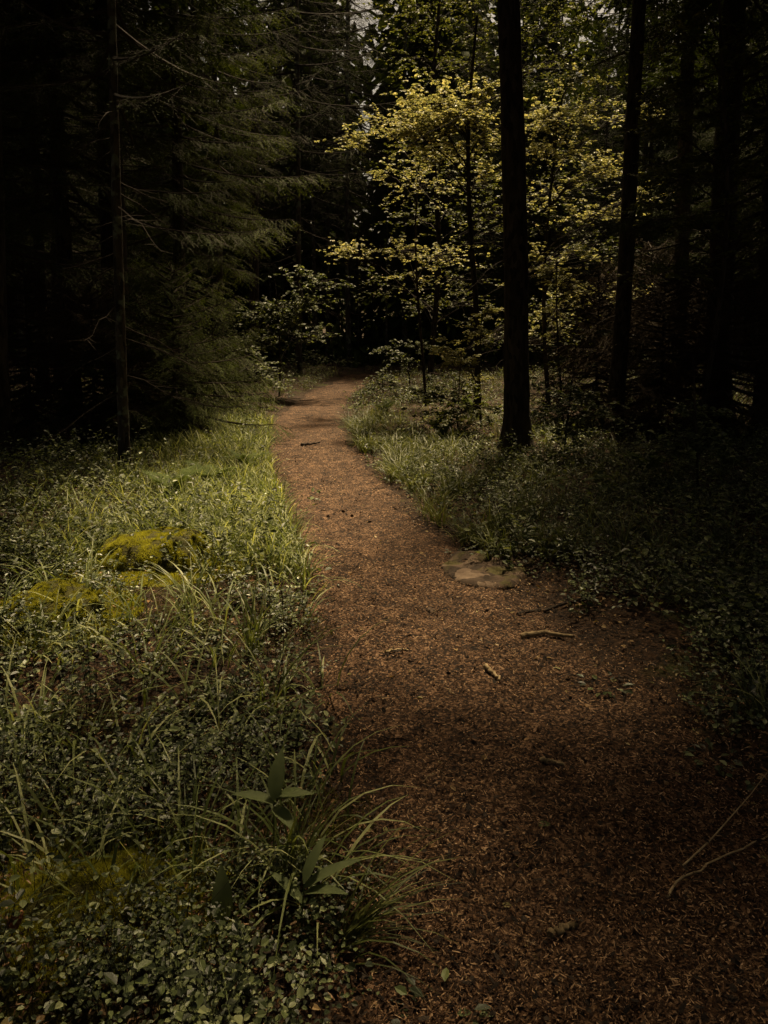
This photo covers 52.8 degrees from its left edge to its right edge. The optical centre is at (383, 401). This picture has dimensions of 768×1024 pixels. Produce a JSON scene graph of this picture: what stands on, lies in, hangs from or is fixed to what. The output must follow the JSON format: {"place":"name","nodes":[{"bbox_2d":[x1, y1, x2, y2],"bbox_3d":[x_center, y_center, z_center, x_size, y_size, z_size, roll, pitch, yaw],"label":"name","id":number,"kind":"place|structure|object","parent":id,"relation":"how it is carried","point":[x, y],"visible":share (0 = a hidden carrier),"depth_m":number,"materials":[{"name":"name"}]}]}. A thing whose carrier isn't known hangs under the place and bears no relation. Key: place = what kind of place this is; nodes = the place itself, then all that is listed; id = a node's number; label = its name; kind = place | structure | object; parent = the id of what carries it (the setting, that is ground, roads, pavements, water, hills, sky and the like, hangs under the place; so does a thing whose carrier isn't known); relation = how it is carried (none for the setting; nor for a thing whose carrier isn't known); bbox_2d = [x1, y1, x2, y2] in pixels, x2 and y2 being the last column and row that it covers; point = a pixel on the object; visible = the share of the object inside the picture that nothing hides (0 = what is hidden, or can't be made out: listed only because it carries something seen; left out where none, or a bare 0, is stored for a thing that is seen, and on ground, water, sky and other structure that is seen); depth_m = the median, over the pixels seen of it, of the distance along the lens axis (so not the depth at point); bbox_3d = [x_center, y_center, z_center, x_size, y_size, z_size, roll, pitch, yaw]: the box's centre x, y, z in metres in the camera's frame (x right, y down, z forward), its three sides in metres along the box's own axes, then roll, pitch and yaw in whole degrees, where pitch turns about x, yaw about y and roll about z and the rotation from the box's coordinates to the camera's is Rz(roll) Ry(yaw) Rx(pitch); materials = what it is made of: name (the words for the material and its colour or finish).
{"place":"outdoors","nodes":[
{"label":"outdoors","id":0,"kind":"place"},
{"bbox_2d":[0,329,767,1023],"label":"ground","id":1,"kind":"structure","parent":0,"point":[626,611],"depth_m":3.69,"materials":[{"name":"plant"}]},
{"bbox_2d":[0,668,102,746],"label":"grass tuft","id":2,"kind":"object","parent":1,"relation":"on","point":[52,697],"visible":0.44,"depth_m":2.98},
{"bbox_2d":[0,578,144,647],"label":"moss hummock","id":3,"kind":"object","parent":1,"relation":"on","point":[67,588],"visible":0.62,"depth_m":3.90,"materials":[{"name":"plant"}]},
{"bbox_2d":[0,0,146,349],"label":"spruce tree","id":4,"kind":"object","parent":1,"relation":"on","point":[7,181],"visible":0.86,"depth_m":8.64,"materials":[{"name":"green plant"}]},
{"bbox_2d":[6,252,152,450],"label":"spruce tree","id":5,"kind":"object","parent":1,"relation":"on","point":[26,279],"visible":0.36,"depth_m":9.96,"materials":[{"name":"green plant"}]},
{"bbox_2d":[1,1,165,399],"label":"spruce tree","id":6,"kind":"object","parent":1,"relation":"on","point":[37,246],"visible":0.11,"depth_m":13.79,"materials":[{"name":"green plant"}]},
{"bbox_2d":[1,0,167,382],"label":"spruce tree","id":7,"kind":"object","parent":1,"relation":"on","point":[54,251],"visible":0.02,"depth_m":16.13,"materials":[{"name":"green plant"}]},
{"bbox_2d":[7,265,199,450],"bbox_3d":[-3.442,-0.290,9.712,2.755,2.811,2.827,-2,6,-21],"label":"spruce tree","id":8,"kind":"object","parent":1,"relation":"on","point":[89,317],"visible":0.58,"depth_m":9.38,"materials":[{"name":"green plant"}]},
{"bbox_2d":[0,829,240,1000],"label":"moss hummock","id":9,"kind":"object","parent":1,"relation":"on","point":[77,883],"visible":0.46,"depth_m":2.03,"materials":[{"name":"plant"}]},
{"bbox_2d":[0,0,240,95],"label":"spruce tree","id":10,"kind":"object","parent":1,"relation":"on","point":[172,54],"visible":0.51,"depth_m":9.82,"materials":[{"name":"green plant"}]},
{"bbox_2d":[0,0,262,422],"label":"spruce tree","id":11,"kind":"object","parent":1,"relation":"on","point":[67,252],"visible":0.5,"depth_m":11.14,"materials":[{"name":"green plant"}]},
{"bbox_2d":[0,0,267,474],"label":"spruce tree","id":12,"kind":"object","parent":1,"relation":"on","point":[114,64],"visible":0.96,"depth_m":7.66,"materials":[{"name":"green plant"}]},
{"bbox_2d":[51,288,223,448],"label":"spruce tree","id":13,"kind":"object","parent":1,"relation":"on","point":[142,398],"visible":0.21,"depth_m":9.94,"materials":[{"name":"green plant"}]},
{"bbox_2d":[75,0,210,358],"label":"spruce tree","id":14,"kind":"object","parent":1,"relation":"on","point":[149,218],"visible":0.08,"depth_m":26.41,"materials":[{"name":"green plant"}]},
{"bbox_2d":[51,526,256,587],"bbox_3d":[-1.444,0.932,4.905,1.292,0.243,1.086,0,6,0],"label":"moss hummock","id":15,"kind":"object","parent":1,"relation":"on","point":[140,546],"visible":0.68,"depth_m":4.70,"materials":[{"name":"plant"}]},
{"bbox_2d":[69,725,257,859],"bbox_3d":[-0.598,1.194,2.333,0.519,0.274,0.553,0,6,0],"label":"grass tuft","id":16,"kind":"object","parent":1,"relation":"on","point":[195,790],"visible":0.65,"depth_m":2.33,"materials":[{"name":"plant"}]},
{"bbox_2d":[5,0,329,387],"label":"spruce tree","id":17,"kind":"object","parent":1,"relation":"on","point":[179,163],"visible":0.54,"depth_m":13.34,"materials":[{"name":"green plant"}]},
{"bbox_2d":[1,0,333,422],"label":"spruce tree","id":18,"kind":"object","parent":1,"relation":"on","point":[106,232],"visible":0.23,"depth_m":11.51,"materials":[{"name":"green plant"}]},
{"bbox_2d":[0,401,339,580],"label":"verge grass","id":19,"kind":"structure","parent":1,"relation":"on","point":[245,471],"depth_m":6.33,"materials":[{"name":"plant"}]},
{"bbox_2d":[142,465,203,494],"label":"fern","id":20,"kind":"object","parent":1,"relation":"on","point":[185,476],"visible":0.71,"depth_m":6.69,"materials":[{"name":"green plant"}]},
{"bbox_2d":[63,254,298,449],"bbox_3d":[-2.870,-0.396,9.967,2.976,2.959,2.900,5,8,39],"label":"spruce tree","id":21,"kind":"object","parent":1,"relation":"on","point":[194,352],"visible":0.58,"depth_m":9.94,"materials":[{"name":"green plant"}]},
{"bbox_2d":[75,0,334,393],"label":"spruce tree","id":22,"kind":"object","parent":1,"relation":"on","point":[217,129],"visible":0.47,"depth_m":14.97,"materials":[{"name":"green plant"}]},
{"bbox_2d":[179,460,237,482],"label":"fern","id":23,"kind":"object","parent":1,"relation":"on","point":[205,474],"visible":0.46,"depth_m":7.28,"materials":[{"name":"green plant"}]},
{"bbox_2d":[168,61,264,326],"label":"spruce tree","id":24,"kind":"object","parent":1,"relation":"on","point":[225,262],"visible":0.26,"depth_m":28.52,"materials":[{"name":"green plant"}]},
{"bbox_2d":[157,298,276,420],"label":"spruce tree","id":25,"kind":"object","parent":1,"relation":"on","point":[213,331],"visible":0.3,"depth_m":12.37,"materials":[{"name":"green plant"}]},
{"bbox_2d":[191,864,251,944],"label":"broad leaved plant","id":26,"kind":"object","parent":1,"relation":"on","point":[224,894],"visible":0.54,"depth_m":1.94,"materials":[{"name":"green plant"}]},
{"bbox_2d":[0,482,456,1021],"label":"arching grass","id":27,"kind":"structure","parent":1,"relation":"on","point":[237,822],"depth_m":2.68,"materials":[{"name":"plant"}]},
{"bbox_2d":[185,336,294,398],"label":"leafy bush","id":28,"kind":"object","parent":1,"relation":"on","point":[279,384],"visible":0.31,"depth_m":13.77,"materials":[{"name":"green plant"}]},
{"bbox_2d":[220,0,294,380],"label":"spruce tree","id":29,"kind":"object","parent":1,"relation":"on","point":[253,290],"visible":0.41,"depth_m":19.77,"materials":[{"name":"brown plant"}]},
{"bbox_2d":[219,935,301,1007],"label":"seedling","id":30,"kind":"object","parent":1,"relation":"on","point":[264,948],"visible":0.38,"depth_m":1.86,"materials":[{"name":"green plant"}]},
{"bbox_2d":[222,569,303,660],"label":"grass tuft","id":31,"kind":"object","parent":1,"relation":"on","point":[251,639],"visible":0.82,"depth_m":3.63,"materials":[{"name":"plant"}]},
{"bbox_2d":[191,0,336,357],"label":"spruce tree","id":32,"kind":"object","parent":1,"relation":"on","point":[282,22],"visible":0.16,"depth_m":29.32,"materials":[{"name":"green plant"}]},
{"bbox_2d":[224,46,317,357],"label":"spruce tree","id":33,"kind":"object","parent":1,"relation":"on","point":[270,267],"visible":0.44,"depth_m":27.77,"materials":[{"name":"green plant"}]},
{"bbox_2d":[232,748,313,862],"bbox_3d":[-0.307,1.187,2.186,0.209,0.364,0.124,3,7,28],"label":"broad leaved plant","id":34,"kind":"object","parent":1,"relation":"on","point":[275,784],"visible":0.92,"depth_m":2.17,"materials":[{"name":"green plant"}]},
{"bbox_2d":[187,0,370,352],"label":"spruce tree","id":35,"kind":"object","parent":1,"relation":"on","point":[284,238],"visible":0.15,"depth_m":32.38,"materials":[{"name":"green plant"}]},
{"bbox_2d":[206,265,355,395],"bbox_3d":[-2.138,-1.400,15.702,3.169,2.739,1.913,0,6,0],"label":"hazel bush","id":36,"kind":"object","parent":1,"relation":"on","point":[284,322],"visible":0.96,"depth_m":15.60,"materials":[{"name":"green plant"}]},
{"bbox_2d":[213,752,362,895],"bbox_3d":[-0.276,1.185,2.159,0.392,0.363,0.333,-3,7,-24],"label":"grass tuft","id":37,"kind":"object","parent":1,"relation":"on","point":[292,832],"visible":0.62,"depth_m":2.16,"materials":[{"name":"plant"}]},
{"bbox_2d":[183,0,405,375],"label":"spruce tree","id":38,"kind":"object","parent":1,"relation":"on","point":[297,83],"visible":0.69,"depth_m":20.82,"materials":[{"name":"green plant"}]},
{"bbox_2d":[232,0,381,365],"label":"spruce tree","id":39,"kind":"object","parent":1,"relation":"on","point":[312,216],"visible":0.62,"depth_m":25.29,"materials":[{"name":"green plant"}]},
{"bbox_2d":[268,835,361,927],"bbox_3d":[-0.189,1.277,2.024,0.242,0.239,0.115,2,6,19],"label":"broad leaved plant","id":40,"kind":"object","parent":1,"relation":"on","point":[309,867],"visible":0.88,"depth_m":2.01,"materials":[{"name":"green plant"}]},
{"bbox_2d":[245,0,399,363],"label":"spruce tree","id":41,"kind":"object","parent":1,"relation":"on","point":[328,259],"visible":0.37,"depth_m":27.36,"materials":[{"name":"green plant"}]},
{"bbox_2d":[265,54,384,324],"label":"spruce tree","id":42,"kind":"object","parent":1,"relation":"on","point":[322,241],"visible":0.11,"depth_m":33.08,"materials":[{"name":"green plant"}]},
{"bbox_2d":[260,0,409,347],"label":"spruce tree","id":43,"kind":"object","parent":1,"relation":"on","point":[337,273],"visible":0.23,"depth_m":29.34,"materials":[{"name":"green plant"}]},
{"bbox_2d":[334,186,381,351],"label":"spruce tree","id":44,"kind":"object","parent":1,"relation":"on","point":[358,302],"visible":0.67,"depth_m":27.80,"materials":[{"name":"green plant"}]},
{"bbox_2d":[274,0,451,366],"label":"spruce tree","id":45,"kind":"object","parent":1,"relation":"on","point":[347,267],"visible":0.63,"depth_m":25.52,"materials":[{"name":"green plant"}]},
{"bbox_2d":[350,157,400,344],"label":"spruce tree","id":46,"kind":"object","parent":1,"relation":"on","point":[380,269],"visible":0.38,"depth_m":29.83,"materials":[{"name":"green plant"}]},
{"bbox_2d":[0,423,767,1023],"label":"bilberry carpet","id":47,"kind":"object","parent":1,"relation":"on","point":[194,985],"visible":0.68,"depth_m":2.58,"materials":[{"name":"green plant"}]},
{"bbox_2d":[0,360,767,664],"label":"leafy herbs","id":48,"kind":"object","parent":1,"relation":"on","point":[62,452],"visible":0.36,"depth_m":6.21,"materials":[{"name":"green plant"}]},
{"bbox_2d":[0,443,767,1023],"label":"ground moss","id":49,"kind":"object","parent":1,"relation":"on","point":[62,1013],"visible":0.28,"depth_m":2.38,"materials":[{"name":"plant"}]},
{"bbox_2d":[0,419,767,1023],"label":"fallen leaves","id":50,"kind":"object","parent":1,"relation":"on","point":[316,1007],"depth_m":2.69,"materials":[{"name":"plant"}]},
{"bbox_2d":[5,0,767,367],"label":"distant wood","id":51,"kind":"object","parent":1,"relation":"on","point":[361,348],"visible":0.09,"depth_m":30.45,"materials":[{"name":"plant"}]},
{"bbox_2d":[350,92,427,365],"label":"spruce tree","id":52,"kind":"object","parent":1,"relation":"on","point":[386,265],"visible":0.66,"depth_m":25.80,"materials":[{"name":"green plant"}]},
{"bbox_2d":[348,349,444,404],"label":"leafy bush","id":53,"kind":"object","parent":1,"relation":"on","point":[396,383],"visible":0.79,"depth_m":14.65,"materials":[{"name":"green plant"}]},
{"bbox_2d":[331,817,463,997],"bbox_3d":[0.036,1.258,1.965,0.335,0.297,0.546,2,6,21],"label":"grass tuft","id":54,"kind":"object","parent":1,"relation":"on","point":[370,921],"visible":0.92,"depth_m":1.97,"materials":[{"name":"plant"}]},
{"bbox_2d":[314,103,494,405],"bbox_3d":[0.372,-2.449,12.935,3.112,5.377,3.217,0,6,0],"label":"maple sapling","id":55,"kind":"object","parent":1,"relation":"on","point":[348,247],"visible":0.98,"depth_m":13.54,"materials":[{"name":"plant"}]},
{"bbox_2d":[334,0,501,356],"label":"sapling","id":56,"kind":"object","parent":1,"relation":"on","point":[403,266],"visible":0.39,"depth_m":27.16,"materials":[{"name":"green plant"}]},
{"bbox_2d":[367,320,469,383],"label":"hazel bush","id":57,"kind":"object","parent":1,"relation":"on","point":[407,359],"visible":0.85,"depth_m":18.20,"materials":[{"name":"green plant"}]},
{"bbox_2d":[361,4,495,330],"bbox_3d":[2.280,-10.327,32.239,6.532,17.338,5.842,-6,8,-43],"label":"spruce tree","id":58,"kind":"object","parent":1,"relation":"on","point":[432,188],"visible":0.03,"depth_m":31.95,"materials":[{"name":"green plant"}]},
{"bbox_2d":[366,0,493,341],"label":"spruce tree","id":59,"kind":"object","parent":1,"relation":"on","point":[419,226],"visible":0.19,"depth_m":29.30,"materials":[{"name":"green plant"}]},
{"bbox_2d":[355,15,545,415],"bbox_3d":[1.032,-2.801,12.128,2.537,6.280,2.539,2,6,22],"label":"maple sapling","id":60,"kind":"object","parent":1,"relation":"on","point":[436,114],"visible":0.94,"depth_m":11.96,"materials":[{"name":"plant"}]},
{"bbox_2d":[401,340,503,437],"bbox_3d":[0.999,-0.123,10.141,1.596,1.356,1.134,-3,7,-23],"label":"leafy bush","id":61,"kind":"object","parent":1,"relation":"on","point":[467,389],"visible":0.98,"depth_m":10.09,"materials":[{"name":"plant"}]},
{"bbox_2d":[427,302,503,428],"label":"maple sapling","id":62,"kind":"object","parent":1,"relation":"on","point":[444,350],"visible":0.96,"depth_m":11.10,"materials":[{"name":"plant"}]},
{"bbox_2d":[403,0,542,365],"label":"spruce tree","id":63,"kind":"object","parent":1,"relation":"on","point":[470,352],"visible":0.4,"depth_m":25.53,"materials":[{"name":"green plant"}]},
{"bbox_2d":[410,0,560,451],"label":"spruce tree","id":64,"kind":"object","parent":1,"relation":"on","point":[516,403],"visible":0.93,"depth_m":9.15,"materials":[{"name":"brown plant"}]},
{"bbox_2d":[331,0,645,382],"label":"maple sapling","id":65,"kind":"object","parent":1,"relation":"on","point":[437,18],"visible":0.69,"depth_m":19.50,"materials":[{"name":"plant"}]},
{"bbox_2d":[440,23,574,363],"bbox_3d":[4.250,-7.293,26.902,4.666,12.387,4.174,-3,7,-28],"label":"spruce tree","id":66,"kind":"object","parent":1,"relation":"on","point":[535,220],"visible":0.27,"depth_m":26.90,"materials":[{"name":"green plant"}]},
{"bbox_2d":[462,26,573,319],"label":"spruce tree","id":67,"kind":"object","parent":1,"relation":"on","point":[532,280],"visible":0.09,"depth_m":30.67,"materials":[{"name":"green plant"}]},
{"bbox_2d":[450,0,612,265],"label":"spruce tree","id":68,"kind":"object","parent":1,"relation":"on","point":[524,45],"visible":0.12,"depth_m":32.66,"materials":[{"name":"green plant"}]},
{"bbox_2d":[478,0,618,349],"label":"spruce tree","id":69,"kind":"object","parent":1,"relation":"on","point":[534,172],"visible":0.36,"depth_m":28.04,"materials":[{"name":"green plant"}]},
{"bbox_2d":[525,3,611,341],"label":"spruce tree","id":70,"kind":"object","parent":1,"relation":"on","point":[563,168],"visible":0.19,"depth_m":29.90,"materials":[{"name":"green plant"}]},
{"bbox_2d":[494,62,674,403],"bbox_3d":[3.273,-2.560,12.594,3.037,5.607,2.373,0,6,0],"label":"maple sapling","id":71,"kind":"object","parent":1,"relation":"on","point":[543,268],"visible":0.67,"depth_m":12.63,"materials":[{"name":"plant"}]},
{"bbox_2d":[529,346,645,455],"bbox_3d":[2.293,0.045,8.728,1.296,1.356,0.931,0,6,0],"label":"leafy bush","id":72,"kind":"object","parent":1,"relation":"on","point":[600,413],"visible":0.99,"depth_m":8.69,"materials":[{"name":"green plant"}]},
{"bbox_2d":[552,54,635,345],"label":"spruce tree","id":73,"kind":"object","parent":1,"relation":"on","point":[592,196],"visible":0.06,"depth_m":31.66,"materials":[{"name":"green plant"}]},
{"bbox_2d":[551,41,648,347],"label":"spruce tree","id":74,"kind":"object","parent":1,"relation":"on","point":[606,182],"visible":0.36,"depth_m":25.55,"materials":[{"name":"green plant"}]},
{"bbox_2d":[528,202,672,419],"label":"sapling","id":75,"kind":"object","parent":1,"relation":"on","point":[562,234],"visible":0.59,"depth_m":11.44,"materials":[{"name":"green plant"}]},
{"bbox_2d":[558,12,642,319],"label":"spruce tree","id":76,"kind":"object","parent":1,"relation":"on","point":[601,182],"visible":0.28,"depth_m":27.86,"materials":[{"name":"green plant"}]},
{"bbox_2d":[529,270,700,433],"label":"spruce tree","id":77,"kind":"object","parent":1,"relation":"on","point":[593,315],"visible":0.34,"depth_m":11.36,"materials":[{"name":"green plant"}]},
{"bbox_2d":[540,0,693,321],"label":"spruce tree","id":78,"kind":"object","parent":1,"relation":"on","point":[627,18],"visible":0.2,"depth_m":28.97,"materials":[{"name":"green plant"}]},
{"bbox_2d":[539,238,706,405],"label":"spruce tree","id":79,"kind":"object","parent":1,"relation":"on","point":[641,268],"visible":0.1,"depth_m":13.52,"materials":[{"name":"green plant"}]},
{"bbox_2d":[559,0,710,297],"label":"spruce tree","id":80,"kind":"object","parent":1,"relation":"on","point":[647,142],"visible":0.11,"depth_m":30.41,"materials":[{"name":"green plant"}]},
{"bbox_2d":[560,0,711,437],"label":"spruce tree","id":81,"kind":"object","parent":1,"relation":"on","point":[618,366],"visible":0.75,"depth_m":9.74,"materials":[{"name":"brown plant"}]},
{"bbox_2d":[565,0,712,323],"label":"spruce tree","id":82,"kind":"object","parent":1,"relation":"on","point":[650,151],"visible":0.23,"depth_m":26.41,"materials":[{"name":"green plant"}]},
{"bbox_2d":[520,0,767,416],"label":"spruce tree","id":83,"kind":"object","parent":1,"relation":"on","point":[734,97],"visible":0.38,"depth_m":10.96,"materials":[{"name":"green plant"}]},
{"bbox_2d":[545,0,767,104],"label":"spruce tree","id":84,"kind":"object","parent":1,"relation":"on","point":[656,24],"visible":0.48,"depth_m":12.13,"materials":[{"name":"green plant"}]},
{"bbox_2d":[547,253,767,450],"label":"spruce tree","id":85,"kind":"object","parent":1,"relation":"on","point":[660,392],"visible":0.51,"depth_m":9.87,"materials":[{"name":"green plant"}]},
{"bbox_2d":[585,0,767,430],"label":"spruce tree","id":86,"kind":"object","parent":1,"relation":"on","point":[763,192],"visible":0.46,"depth_m":10.01,"materials":[{"name":"green plant"}]},
{"bbox_2d":[646,0,707,394],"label":"spruce tree","id":87,"kind":"object","parent":1,"relation":"on","point":[687,148],"visible":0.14,"depth_m":13.35,"materials":[{"name":"brown plant"}]},
{"bbox_2d":[615,18,759,346],"bbox_3d":[11.035,-8.190,27.512,5.342,14.180,4.778,2,6,16],"label":"spruce tree","id":88,"kind":"object","parent":1,"relation":"on","point":[693,178],"visible":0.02,"depth_m":27.41,"materials":[{"name":"green plant"}]},
{"bbox_2d":[612,230,767,444],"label":"spruce tree","id":89,"kind":"object","parent":1,"relation":"on","point":[729,293],"visible":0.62,"depth_m":9.47,"materials":[{"name":"green plant"}]},
{"bbox_2d":[612,0,767,375],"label":"spruce tree","id":90,"kind":"object","parent":1,"relation":"on","point":[741,190],"visible":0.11,"depth_m":20.89,"materials":[{"name":"green plant"}]},
{"bbox_2d":[614,0,767,444],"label":"spruce tree","id":91,"kind":"object","parent":1,"relation":"on","point":[730,62],"visible":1,"depth_m":8.48,"materials":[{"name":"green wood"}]},
{"bbox_2d":[665,3,767,311],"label":"spruce tree","id":92,"kind":"object","parent":1,"relation":"on","point":[741,157],"visible":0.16,"depth_m":14.46,"materials":[{"name":"green plant"}]},
{"bbox_2d":[694,641,767,723],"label":"grass tuft","id":93,"kind":"object","parent":1,"relation":"on","point":[760,707],"visible":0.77,"depth_m":3.08,"materials":[{"name":"plant"}]},
{"bbox_2d":[149,0,717,329],"label":"sky","id":94,"kind":"structure","parent":0,"point":[602,10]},
{"bbox_2d":[267,370,767,1023],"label":"path","id":95,"kind":"structure","parent":0,"point":[295,418],"depth_m":2.83,"materials":[{"name":"brown soil"}]},
{"bbox_2d":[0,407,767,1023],"bbox_3d":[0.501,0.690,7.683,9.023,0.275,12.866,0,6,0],"label":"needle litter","id":96,"kind":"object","parent":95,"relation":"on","point":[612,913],"visible":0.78,"depth_m":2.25,"materials":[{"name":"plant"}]},
{"bbox_2d":[389,967,490,1023],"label":"seedling","id":97,"kind":"object","parent":95,"relation":"on","point":[401,990],"visible":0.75,"depth_m":1.80,"materials":[{"name":"green plant"}]},
{"bbox_2d":[441,550,525,589],"bbox_3d":[0.652,1.066,4.956,0.556,0.081,0.745,-1,6,-11],"label":"stone","id":98,"kind":"object","parent":95,"relation":"on","point":[472,574],"visible":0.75,"depth_m":4.85,"materials":[{"name":"stone"}]},
{"bbox_2d":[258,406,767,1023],"bbox_3d":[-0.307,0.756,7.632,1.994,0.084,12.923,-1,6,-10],"label":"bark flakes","id":99,"kind":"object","parent":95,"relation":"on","point":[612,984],"visible":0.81,"depth_m":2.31,"materials":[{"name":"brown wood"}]},
{"bbox_2d":[683,738,742,775],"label":"small plant","id":100,"kind":"object","parent":95,"relation":"on","point":[710,748],"visible":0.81,"depth_m":2.82,"materials":[{"name":"green plant"}]},
{"bbox_2d":[666,771,767,897],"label":"twig","id":101,"kind":"object","parent":95,"relation":"on","point":[691,873],"visible":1,"depth_m":2.28,"materials":[{"name":"wood"}]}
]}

